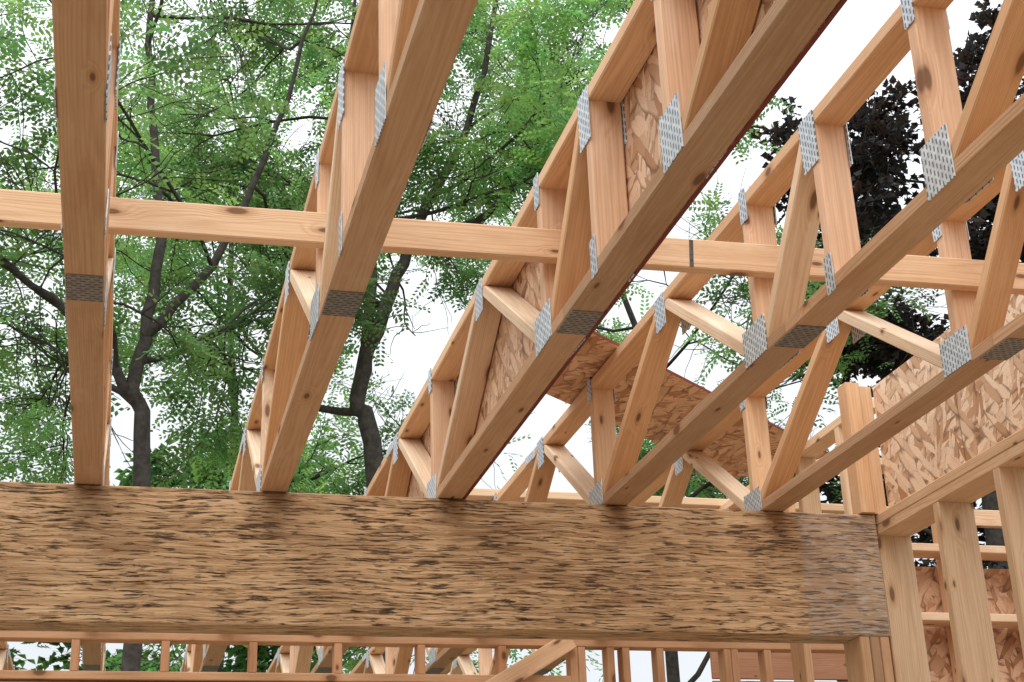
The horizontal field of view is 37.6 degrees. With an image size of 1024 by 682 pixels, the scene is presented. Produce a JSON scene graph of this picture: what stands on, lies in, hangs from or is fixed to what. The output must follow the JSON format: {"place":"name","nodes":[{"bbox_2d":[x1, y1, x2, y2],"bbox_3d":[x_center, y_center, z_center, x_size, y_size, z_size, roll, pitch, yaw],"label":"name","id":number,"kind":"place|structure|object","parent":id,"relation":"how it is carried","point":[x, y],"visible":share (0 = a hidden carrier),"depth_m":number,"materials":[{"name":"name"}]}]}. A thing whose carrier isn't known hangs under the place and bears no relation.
{"place":"outdoors","nodes":[
{"label":"outdoors","id":0,"kind":"place"},
{"bbox_2d":[9,648,35,669],"bbox_3d":[-9.997,7.157,24.538,5.829,9.658,7.012,-14,-25,27],"label":"deciduous tree","id":1,"kind":"object","parent":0,"point":[19,661],"visible":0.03,"depth_m":26.69,"materials":[{"name":"green plant"}]},
{"bbox_2d":[0,0,267,481],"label":"honey locust tree","id":2,"kind":"object","parent":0,"point":[46,328],"visible":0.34,"depth_m":14.90,"materials":[{"name":"green plant"}]},
{"bbox_2d":[21,409,365,672],"bbox_3d":[-5.349,7.041,26.556,6.784,11.144,6.999,4,-23,-14],"label":"deciduous tree","id":3,"kind":"object","parent":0,"point":[265,655],"visible":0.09,"depth_m":26.98,"materials":[{"name":"green plant"}]},
{"bbox_2d":[0,0,534,671],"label":"honey locust tree","id":4,"kind":"object","parent":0,"point":[356,480],"visible":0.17,"depth_m":21.00,"materials":[{"name":"green plant"}]},
{"bbox_2d":[0,0,545,670],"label":"honey locust tree","id":5,"kind":"object","parent":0,"point":[256,192],"visible":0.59,"depth_m":13.99,"materials":[{"name":"green plant"}]},
{"bbox_2d":[11,0,793,681],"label":"honey locust tree","id":6,"kind":"object","parent":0,"point":[539,104],"visible":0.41,"depth_m":15.77,"materials":[{"name":"green plant"}]},
{"bbox_2d":[0,0,1023,681],"label":"sky","id":7,"kind":"structure","parent":0,"point":[857,22],"materials":[{"name":"white"}]},
{"bbox_2d":[303,0,947,681],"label":"honey locust tree","id":8,"kind":"object","parent":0,"point":[701,486],"visible":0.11,"depth_m":18.97,"materials":[{"name":"green plant"}]},
{"bbox_2d":[748,0,1023,681],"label":"maple tree","id":9,"kind":"object","parent":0,"point":[881,130],"visible":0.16,"depth_m":19.49,"materials":[{"name":"black plant"}]},
{"bbox_3d":[0.410,2.701,2.216,12.600,0.117,12.800,4,-23,-14],"label":"plywood subfloor","id":10,"kind":"object","parent":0,"visible":0},
{"bbox_2d":[0,630,844,681],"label":"stud wall","id":11,"kind":"structure","parent":10,"relation":"on","point":[545,654],"depth_m":7.19,"materials":[{"name":"brown wood"}]},
{"bbox_2d":[710,652,847,681],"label":"plank wall","id":12,"kind":"structure","parent":10,"relation":"on","point":[827,666],"depth_m":8.60,"materials":[{"name":"brown wood"}]},
{"bbox_2d":[783,458,1023,681],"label":"stud wall","id":13,"kind":"structure","parent":10,"relation":"on","point":[937,629],"depth_m":7.17,"materials":[{"name":"brown wood"}]},
{"bbox_2d":[844,428,1023,681],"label":"stud wall","id":14,"kind":"structure","parent":10,"relation":"on","point":[944,503],"depth_m":5.18,"materials":[{"name":"brown wood"}]},
{"bbox_2d":[0,481,889,643],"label":"timber beam","id":15,"kind":"structure","parent":14,"relation":"on","point":[94,558],"depth_m":5.13,"materials":[{"name":"brown wood"}]},
{"bbox_2d":[0,642,14,669],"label":"floor truss","id":16,"kind":"object","parent":15,"relation":"on","point":[6,662],"visible":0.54,"depth_m":9.65,"materials":[{"name":"brown wood"}]},
{"bbox_2d":[52,0,120,670],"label":"floor truss","id":17,"kind":"object","parent":15,"relation":"on","point":[87,40],"visible":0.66,"depth_m":3.35,"materials":[{"name":"brown wood"}]},
{"bbox_2d":[180,0,477,671],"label":"floor truss","id":18,"kind":"object","parent":15,"relation":"on","point":[399,58],"visible":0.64,"depth_m":3.57,"materials":[{"name":"brown wood"}]},
{"bbox_2d":[266,0,839,672],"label":"floor truss","id":19,"kind":"object","parent":15,"relation":"on","point":[722,78],"visible":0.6,"depth_m":3.72,"materials":[{"name":"brown wood"}]},
{"bbox_2d":[407,0,846,498],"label":"osb sheathing panel","id":20,"kind":"object","parent":19,"relation":"attached to","point":[514,347],"visible":0.18,"depth_m":3.66,"materials":[{"name":"beige wood"}]},
{"bbox_2d":[350,0,1023,673],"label":"floor truss","id":21,"kind":"object","parent":15,"relation":"on","point":[972,148],"visible":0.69,"depth_m":3.98,"materials":[{"name":"brown wood"}]},
{"bbox_2d":[546,331,828,477],"bbox_3d":[0.606,0.272,6.024,2.049,0.012,0.480,25,-35,-48],"label":"osb offcut sheet","id":22,"kind":"object","parent":21,"relation":"on","point":[679,399],"visible":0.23,"depth_m":5.90,"materials":[{"name":"brown wood"}]},
{"bbox_2d":[440,150,1023,674],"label":"floor truss","id":23,"kind":"object","parent":15,"relation":"on","point":[978,342],"visible":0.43,"depth_m":4.85,"materials":[{"name":"brown wood"}]},
{"bbox_2d":[0,189,1023,294],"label":"strongback board","id":24,"kind":"object","parent":23,"relation":"attached to","point":[135,217],"visible":0.65,"depth_m":3.95,"materials":[{"name":"brown wood"}]},
{"bbox_2d":[837,382,886,515],"bbox_3d":[1.343,0.416,5.751,0.114,0.519,0.075,4,-23,-14],"label":"rim blocking post","id":25,"kind":"object","parent":15,"relation":"on","point":[866,487],"visible":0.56,"depth_m":5.71,"materials":[{"name":"brown wood"}]},
{"bbox_2d":[718,399,875,513],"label":"cripple wall","id":26,"kind":"structure","parent":14,"relation":"on","point":[824,439],"depth_m":6.37,"materials":[{"name":"brown wood"}]},
{"bbox_2d":[466,488,1001,527],"bbox_3d":[1.661,0.849,7.649,4.200,0.136,0.364,4,-23,-14],"label":"top plate board","id":27,"kind":"object","parent":26,"relation":"on","point":[987,518],"visible":0.05,"depth_m":7.28,"materials":[{"name":"brown wood"}]},
{"bbox_2d":[872,294,1023,506],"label":"osb rim panel","id":28,"kind":"object","parent":14,"relation":"on","point":[984,412],"visible":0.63,"depth_m":5.28,"materials":[{"name":"brown wood"}]}
]}

